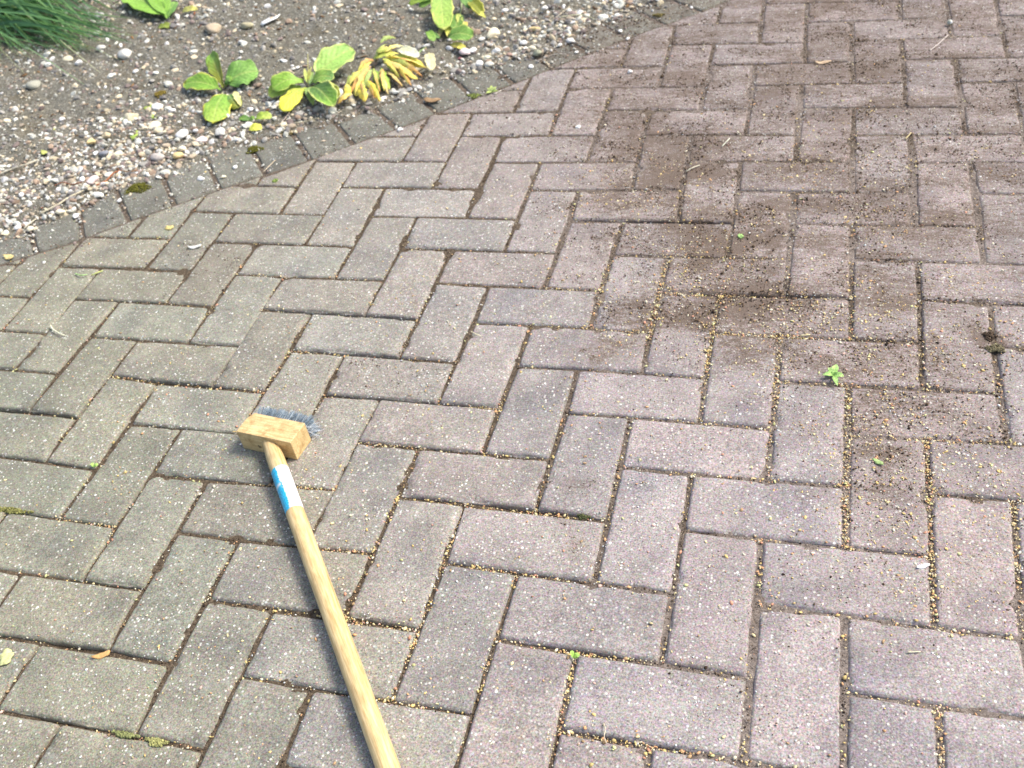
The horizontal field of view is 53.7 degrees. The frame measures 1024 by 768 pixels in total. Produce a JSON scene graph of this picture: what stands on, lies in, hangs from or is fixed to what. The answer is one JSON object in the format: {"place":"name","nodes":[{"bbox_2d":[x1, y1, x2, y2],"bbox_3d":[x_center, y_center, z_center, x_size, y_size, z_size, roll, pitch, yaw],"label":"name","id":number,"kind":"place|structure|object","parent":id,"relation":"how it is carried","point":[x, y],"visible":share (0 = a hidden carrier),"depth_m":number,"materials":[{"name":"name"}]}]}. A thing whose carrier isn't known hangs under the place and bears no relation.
{"place":"outdoors","nodes":[
{"label":"outdoors","id":0,"kind":"place"},
{"bbox_2d":[0,0,693,271],"bbox_3d":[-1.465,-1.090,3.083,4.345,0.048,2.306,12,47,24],"label":"gravel","id":1,"kind":"structure","parent":0,"point":[144,164],"depth_m":2.46,"materials":[{"name":"grey gravel"}]},
{"bbox_2d":[0,0,1023,767],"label":"paving","id":2,"kind":"structure","parent":0,"point":[32,608],"depth_m":1.52,"materials":[{"name":"concrete"}]},
{"bbox_2d":[0,648,13,665],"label":"fallen leaf","id":3,"kind":"object","parent":2,"relation":"on","point":[5,657],"visible":1,"depth_m":1.35,"materials":[{"name":"yellow plant"}]},
{"bbox_2d":[0,506,33,514],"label":"moss patch","id":4,"kind":"object","parent":2,"relation":"on","point":[13,510],"visible":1,"depth_m":1.55,"materials":[{"name":"green plant"}]},
{"bbox_2d":[91,650,109,658],"bbox_3d":[-0.540,0.356,1.328,0.025,0.006,0.009,-14,42,-3],"label":"fallen leaf","id":5,"kind":"object","parent":2,"relation":"on","point":[102,655],"visible":1,"depth_m":1.33,"materials":[{"name":"orange plant"}]},
{"bbox_2d":[111,729,140,738],"bbox_3d":[-0.473,0.429,1.237,0.041,0.008,0.010,4,44,16],"label":"moss patch","id":6,"kind":"object","parent":2,"relation":"on","point":[124,734],"visible":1,"depth_m":1.24,"materials":[{"name":"green plant"}]},
{"bbox_2d":[165,225,173,229],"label":"fallen leaf","id":7,"kind":"object","parent":2,"relation":"on","point":[169,227],"visible":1,"depth_m":2.11,"materials":[{"name":"yellow plant"}]},
{"bbox_2d":[188,244,200,248],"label":"fallen leaf","id":8,"kind":"object","parent":2,"relation":"on","point":[194,247],"visible":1,"depth_m":2.04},
{"bbox_2d":[232,406,400,767],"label":"scrubbing brush","id":9,"kind":"object","parent":2,"relation":"on","point":[278,437],"visible":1,"depth_m":1.37,"materials":[{"name":"brown wood"}]},
{"bbox_2d":[0,0,1022,766],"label":"pale grit","id":10,"kind":"object","parent":2,"relation":"on","point":[526,414],"visible":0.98,"depth_m":1.59,"materials":[{"name":"gravel"}]},
{"bbox_2d":[815,60,830,63],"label":"fallen leaf","id":11,"kind":"object","parent":2,"relation":"on","point":[823,62],"visible":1,"depth_m":2.23,"materials":[{"name":"beige plant"}]},
{"bbox_2d":[823,364,843,384],"bbox_3d":[0.484,-0.014,1.507,0.032,0.007,0.037,-27,44,-17],"label":"seedling","id":12,"kind":"object","parent":2,"relation":"on","point":[833,372],"visible":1,"depth_m":1.51,"materials":[{"name":"green plant"}]},
{"bbox_2d":[872,458,883,464],"bbox_3d":[0.499,0.106,1.380,0.015,0.004,0.011,4,44,16],"label":"leaf scrap","id":13,"kind":"object","parent":2,"relation":"on","point":[877,461],"visible":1,"depth_m":1.38,"materials":[{"name":"green plant"}]},
{"bbox_2d":[917,563,929,568],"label":"fallen leaf","id":14,"kind":"object","parent":2,"relation":"on","point":[923,566],"visible":1,"depth_m":1.25,"materials":[{"name":"white plant"}]},
{"bbox_2d":[981,331,996,340],"bbox_3d":[0.722,-0.072,1.529,0.021,0.009,0.020,4,44,16],"label":"moss patch","id":15,"kind":"object","parent":2,"relation":"on","point":[987,335],"visible":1,"depth_m":1.53,"materials":[{"name":"brown plant"}]},
{"bbox_2d":[984,343,1005,353],"bbox_3d":[0.721,-0.052,1.507,0.026,0.009,0.023,-15,42,-4],"label":"moss patch","id":16,"kind":"object","parent":2,"relation":"on","point":[992,348],"visible":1,"depth_m":1.51,"materials":[{"name":"plant"}]},
{"bbox_2d":[0,0,1023,767],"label":"soil","id":17,"kind":"structure","parent":0,"point":[64,98],"depth_m":2.20,"materials":[{"name":"brown soil"}]},
{"bbox_2d":[0,159,37,173],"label":"dry stalk","id":18,"kind":"object","parent":17,"relation":"on","point":[19,166],"visible":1,"depth_m":2.36,"materials":[{"name":"beige plant"}]},
{"bbox_2d":[26,226,34,231],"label":"stone","id":19,"kind":"object","parent":17,"relation":"on","point":[29,228],"visible":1,"depth_m":2.18,"materials":[{"name":"white stone"}]},
{"bbox_2d":[26,80,40,89],"bbox_3d":[-1.286,-0.802,2.716,0.041,0.024,0.038,4,44,16],"label":"stone","id":20,"kind":"object","parent":17,"relation":"on","point":[33,85],"visible":1,"depth_m":2.71,"materials":[{"name":"beige stone"}]},
{"bbox_2d":[55,209,65,213],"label":"stone","id":21,"kind":"object","parent":17,"relation":"on","point":[60,211],"visible":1,"depth_m":2.21,"materials":[{"name":"white stone"}]},
{"bbox_2d":[54,181,81,185],"bbox_3d":[-1.008,-0.455,2.293,0.067,0.006,0.010,-3,43,9],"label":"root","id":22,"kind":"object","parent":17,"relation":"on","point":[67,183],"visible":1,"depth_m":2.29,"materials":[{"name":"brown wood"}]},
{"bbox_2d":[0,0,136,84],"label":"grass clump","id":23,"kind":"object","parent":17,"relation":"on","point":[29,13],"visible":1,"depth_m":2.94,"materials":[{"name":"green plant"}]},
{"bbox_2d":[63,55,73,60],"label":"stone","id":24,"kind":"object","parent":17,"relation":"on","point":[68,58],"visible":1,"depth_m":2.82,"materials":[{"name":"beige stone"}]},
{"bbox_2d":[39,186,99,213],"bbox_3d":[-0.980,-0.411,2.244,0.144,0.012,0.016,-34,47,-23],"label":"dry stalk","id":25,"kind":"object","parent":17,"relation":"on","point":[50,208],"visible":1,"depth_m":2.23,"materials":[{"name":"beige plant"}]},
{"bbox_2d":[74,60,82,65],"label":"stone","id":26,"kind":"object","parent":17,"relation":"on","point":[78,62],"visible":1,"depth_m":2.79,"materials":[{"name":"white stone"}]},
{"bbox_2d":[86,138,95,143],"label":"stone","id":27,"kind":"object","parent":17,"relation":"on","point":[91,141],"visible":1,"depth_m":2.41,"materials":[{"name":"beige stone"}]},
{"bbox_2d":[86,175,98,184],"bbox_3d":[-0.950,-0.463,2.293,0.023,0.018,0.031,4,44,16],"label":"stone","id":28,"kind":"object","parent":17,"relation":"on","point":[91,180],"visible":1,"depth_m":2.29,"materials":[{"name":"white stone"}]},
{"bbox_2d":[96,45,105,50],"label":"stone","id":29,"kind":"object","parent":17,"relation":"on","point":[100,47],"visible":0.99,"depth_m":2.84,"materials":[{"name":"beige stone"}]},
{"bbox_2d":[99,150,108,156],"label":"stone","id":30,"kind":"object","parent":17,"relation":"on","point":[104,153],"visible":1,"depth_m":2.36,"materials":[{"name":"grey stone"}]},
{"bbox_2d":[103,132,110,138],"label":"stone","id":31,"kind":"object","parent":17,"relation":"on","point":[106,135],"visible":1,"depth_m":2.42,"materials":[{"name":"beige stone"}]},
{"bbox_2d":[96,170,120,185],"bbox_3d":[-0.915,-0.469,2.297,0.014,0.005,0.074,20,51,30],"label":"root","id":32,"kind":"object","parent":17,"relation":"on","point":[108,178],"visible":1,"depth_m":2.29,"materials":[{"name":"wood"}]},
{"bbox_2d":[114,151,122,156],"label":"stone","id":33,"kind":"object","parent":17,"relation":"on","point":[118,153],"visible":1,"depth_m":2.36,"materials":[{"name":"white stone"}]},
{"bbox_2d":[117,48,131,58],"bbox_3d":[-1.071,-0.912,2.793,0.041,0.026,0.042,4,44,16],"label":"stone","id":34,"kind":"object","parent":17,"relation":"on","point":[125,53],"visible":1,"depth_m":2.78,"materials":[{"name":"white stone"}]},
{"bbox_2d":[124,113,138,121],"bbox_3d":[-0.931,-0.654,2.474,0.027,0.020,0.037,29,55,35],"label":"stone","id":35,"kind":"object","parent":17,"relation":"on","point":[129,116],"visible":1,"depth_m":2.46,"materials":[{"name":"beige stone"}]},
{"bbox_2d":[130,130,137,139],"bbox_3d":[-0.902,-0.594,2.414,0.020,0.006,0.042,-18,42,-7],"label":"leaf scrap","id":36,"kind":"object","parent":17,"relation":"on","point":[134,135],"visible":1,"depth_m":2.41,"materials":[{"name":"plant"}]},
{"bbox_2d":[148,121,160,128],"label":"stone","id":37,"kind":"object","parent":17,"relation":"on","point":[151,125],"visible":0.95,"depth_m":2.43,"materials":[{"name":"beige stone"}]},
{"bbox_2d":[144,737,169,747],"bbox_3d":[-0.431,0.433,1.224,0.034,0.008,0.012,4,44,16],"label":"moss patch","id":38,"kind":"object","parent":17,"relation":"on","point":[156,742],"visible":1,"depth_m":1.22,"materials":[{"name":"plant"}]},
{"bbox_2d":[151,103,163,109],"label":"stone","id":39,"kind":"object","parent":17,"relation":"on","point":[155,106],"visible":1,"depth_m":2.50,"materials":[{"name":"white stone"}]},
{"bbox_2d":[151,153,164,160],"bbox_3d":[-0.818,-0.525,2.335,0.035,0.014,0.026,4,44,16],"label":"stone","id":40,"kind":"object","parent":17,"relation":"on","point":[157,156],"visible":1,"depth_m":2.33,"materials":[{"name":"white stone"}]},
{"bbox_2d":[121,0,197,28],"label":"weed","id":41,"kind":"object","parent":17,"relation":"on","point":[166,9],"visible":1,"depth_m":2.96,"materials":[{"name":"green plant"}]},
{"bbox_2d":[154,90,166,97],"bbox_3d":[-0.891,-0.736,2.562,0.031,0.010,0.036,-21,43,-10],"label":"moss patch","id":42,"kind":"object","parent":17,"relation":"on","point":[160,92],"visible":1,"depth_m":2.56,"materials":[{"name":"brown plant"}]},
{"bbox_2d":[173,152,183,158],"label":"stone","id":43,"kind":"object","parent":17,"relation":"on","point":[177,155],"visible":1,"depth_m":2.32,"materials":[{"name":"beige stone"}]},
{"bbox_2d":[175,130,188,138],"bbox_3d":[-0.780,-0.592,2.391,0.030,0.018,0.034,4,44,16],"label":"stone","id":44,"kind":"object","parent":17,"relation":"on","point":[181,134],"visible":1,"depth_m":2.38,"materials":[{"name":"white stone"}]},
{"bbox_2d":[177,146,186,150],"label":"stone","id":45,"kind":"object","parent":17,"relation":"on","point":[181,148],"visible":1,"depth_m":2.34,"materials":[{"name":"white stone"}]},
{"bbox_2d":[188,153,196,159],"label":"stone","id":46,"kind":"object","parent":17,"relation":"on","point":[192,156],"visible":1,"depth_m":2.31,"materials":[{"name":"beige stone"}]},
{"bbox_2d":[195,136,207,142],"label":"stone","id":47,"kind":"object","parent":17,"relation":"on","point":[203,139],"visible":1,"depth_m":2.36,"materials":[{"name":"white stone"}]},
{"bbox_2d":[204,23,221,33],"bbox_3d":[-0.841,-0.995,2.830,0.050,0.028,0.049,4,44,16],"label":"stone","id":48,"kind":"object","parent":17,"relation":"on","point":[213,28],"visible":1,"depth_m":2.81,"materials":[{"name":"beige stone"}]},
{"bbox_2d":[215,127,224,134],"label":"stone","id":49,"kind":"object","parent":17,"relation":"on","point":[219,130],"visible":1,"depth_m":2.37,"materials":[{"name":"white stone"}]},
{"bbox_2d":[183,51,258,122],"bbox_3d":[-0.721,-0.755,2.522,0.179,0.060,0.339,-25,44,-15],"label":"weed","id":50,"kind":"object","parent":17,"relation":"on","point":[217,107],"visible":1,"depth_m":2.52,"materials":[{"name":"green plant"}]},
{"bbox_2d":[240,22,253,28],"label":"stone","id":51,"kind":"object","parent":17,"relation":"on","point":[246,25],"visible":1,"depth_m":2.79,"materials":[{"name":"beige stone"}]},
{"bbox_2d":[239,111,271,130],"bbox_3d":[-0.616,-0.619,2.386,0.091,0.020,0.061,4,44,16],"label":"seedling","id":52,"kind":"object","parent":17,"relation":"on","point":[260,116],"visible":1,"depth_m":2.39,"materials":[{"name":"yellow plant"}]},
{"bbox_2d":[261,14,279,25],"bbox_3d":[-0.669,-1.014,2.812,0.033,0.011,0.066,19,50,29],"label":"stone shard","id":53,"kind":"object","parent":17,"relation":"on","point":[266,21],"visible":1,"depth_m":2.81,"materials":[{"name":"white stone"}]},
{"bbox_2d":[268,43,354,111],"bbox_3d":[-0.485,-0.745,2.449,0.214,0.068,0.246,4,44,16],"label":"weed","id":54,"kind":"object","parent":17,"relation":"on","point":[329,62],"visible":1,"depth_m":2.45,"materials":[{"name":"green plant"}]},
{"bbox_2d":[0,0,628,228],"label":"leaf litter","id":55,"kind":"object","parent":17,"relation":"on","point":[593,7],"visible":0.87,"depth_m":2.65,"materials":[{"name":"plant"}]},
{"bbox_2d":[337,35,435,103],"bbox_3d":[-0.287,-0.771,2.457,0.211,0.051,0.330,4,44,16],"label":"weed","id":56,"kind":"object","parent":17,"relation":"on","point":[358,80],"visible":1,"depth_m":2.44,"materials":[{"name":"plant"}]},
{"bbox_2d":[408,0,485,48],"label":"weed","id":57,"kind":"object","parent":17,"relation":"on","point":[445,18],"visible":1,"depth_m":2.58,"materials":[{"name":"green plant"}]},
{"bbox_2d":[459,48,470,54],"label":"stone","id":58,"kind":"object","parent":17,"relation":"on","point":[464,51],"visible":1,"depth_m":2.51,"materials":[{"name":"white stone"}]},
{"bbox_2d":[469,47,476,52],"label":"stone","id":59,"kind":"object","parent":17,"relation":"on","point":[472,49],"visible":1,"depth_m":2.51,"materials":[{"name":"white stone"}]},
{"bbox_2d":[475,60,482,66],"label":"stone","id":60,"kind":"object","parent":17,"relation":"on","point":[478,63],"visible":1,"depth_m":2.46,"materials":[{"name":"white stone"}]},
{"bbox_2d":[484,61,493,66],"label":"stone","id":61,"kind":"object","parent":17,"relation":"on","point":[489,64],"visible":1,"depth_m":2.45,"materials":[{"name":"white stone"}]},
{"bbox_2d":[486,85,497,93],"bbox_3d":[-0.049,-0.686,2.355,0.029,0.007,0.034,-13,42,-2],"label":"seedling","id":62,"kind":"object","parent":17,"relation":"on","point":[492,89],"visible":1,"depth_m":2.35,"materials":[{"name":"yellow plant"}]},
{"bbox_2d":[486,27,499,38],"bbox_3d":[-0.046,-0.889,2.561,0.029,0.022,0.049,4,44,16],"label":"stone","id":63,"kind":"object","parent":17,"relation":"on","point":[493,32],"visible":1,"depth_m":2.55,"materials":[{"name":"beige stone"}]},
{"bbox_2d":[491,48,499,52],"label":"stone","id":64,"kind":"object","parent":17,"relation":"on","point":[496,50],"visible":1,"depth_m":2.50,"materials":[{"name":"white stone"}]},
{"bbox_2d":[0,0,1023,767],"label":"soil crumbs","id":65,"kind":"object","parent":17,"relation":"on","point":[850,48],"visible":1,"depth_m":1.87,"materials":[{"name":"brown soil"}]},
{"bbox_2d":[0,2,1023,767],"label":"seed litter","id":66,"kind":"object","parent":17,"relation":"on","point":[844,546],"visible":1,"depth_m":1.45,"materials":[{"name":"beige plant"}]},
{"bbox_2d":[520,40,527,44],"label":"stone","id":67,"kind":"object","parent":17,"relation":"on","point":[523,42],"visible":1,"depth_m":2.50,"materials":[{"name":"white stone"}]},
{"bbox_2d":[528,46,536,50],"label":"stone","id":68,"kind":"object","parent":17,"relation":"on","point":[533,48],"visible":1,"depth_m":2.47,"materials":[{"name":"beige stone"}]},
{"bbox_2d":[533,50,541,55],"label":"stone","id":69,"kind":"object","parent":17,"relation":"on","point":[537,52],"visible":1,"depth_m":2.45,"materials":[{"name":"beige stone"}]},
{"bbox_2d":[570,650,579,658],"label":"seedling","id":70,"kind":"object","parent":17,"relation":"on","point":[575,655],"visible":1,"depth_m":1.22,"materials":[{"name":"green plant"}]},
{"bbox_2d":[560,14,596,20],"bbox_3d":[0.168,-0.932,2.571,0.113,0.013,0.035,4,44,16],"label":"root","id":71,"kind":"object","parent":17,"relation":"on","point":[576,14],"visible":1,"depth_m":2.58,"materials":[{"name":"beige wood"}]},
{"bbox_2d":[577,514,590,520],"bbox_3d":[0.098,0.182,1.384,0.020,0.009,0.010,4,44,16],"label":"moss patch","id":72,"kind":"object","parent":17,"relation":"on","point":[582,517],"visible":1,"depth_m":1.38,"materials":[{"name":"green plant"}]},
{"label":"ground","id":73,"kind":"structure","parent":0,"visible":0},
{"bbox_2d":[0,0,729,264],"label":"paving edge","id":74,"kind":"object","parent":73,"relation":"on","point":[93,218],"visible":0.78,"depth_m":2.30,"materials":[{"name":"concrete"}]},
{"bbox_2d":[2,254,13,259],"bbox_3d":[-1.054,-0.266,2.115,0.030,0.006,0.017,28,55,35],"label":"leaf scrap","id":75,"kind":"object","parent":74,"relation":"on","point":[8,256],"visible":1,"depth_m":2.12,"materials":[{"name":"yellow plant"}]},
{"bbox_2d":[123,180,151,194],"bbox_3d":[-0.832,-0.441,2.260,0.060,0.011,0.063,4,44,16],"label":"moss patch","id":76,"kind":"object","parent":74,"relation":"on","point":[136,189],"visible":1,"depth_m":2.25,"materials":[{"name":"green plant"}]},
{"bbox_2d":[246,145,263,153],"bbox_3d":[-0.588,-0.539,2.314,0.042,0.010,0.032,-6,42,6],"label":"moss patch","id":77,"kind":"object","parent":74,"relation":"on","point":[252,149],"visible":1,"depth_m":2.31,"materials":[{"name":"green plant"}]},
{"bbox_2d":[424,97,440,102],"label":"dry leaf","id":78,"kind":"object","parent":74,"relation":"on","point":[429,100],"visible":1,"depth_m":2.36,"materials":[{"name":"plant"}]},
{"bbox_2d":[467,93,480,98],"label":"moss patch","id":79,"kind":"object","parent":74,"relation":"on","point":[474,95],"visible":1,"depth_m":2.35,"materials":[{"name":"green plant"}]},
{"bbox_2d":[652,13,664,17],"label":"moss patch","id":80,"kind":"object","parent":74,"relation":"on","point":[658,14],"visible":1,"depth_m":2.53,"materials":[{"name":"brown plant"}]}
]}

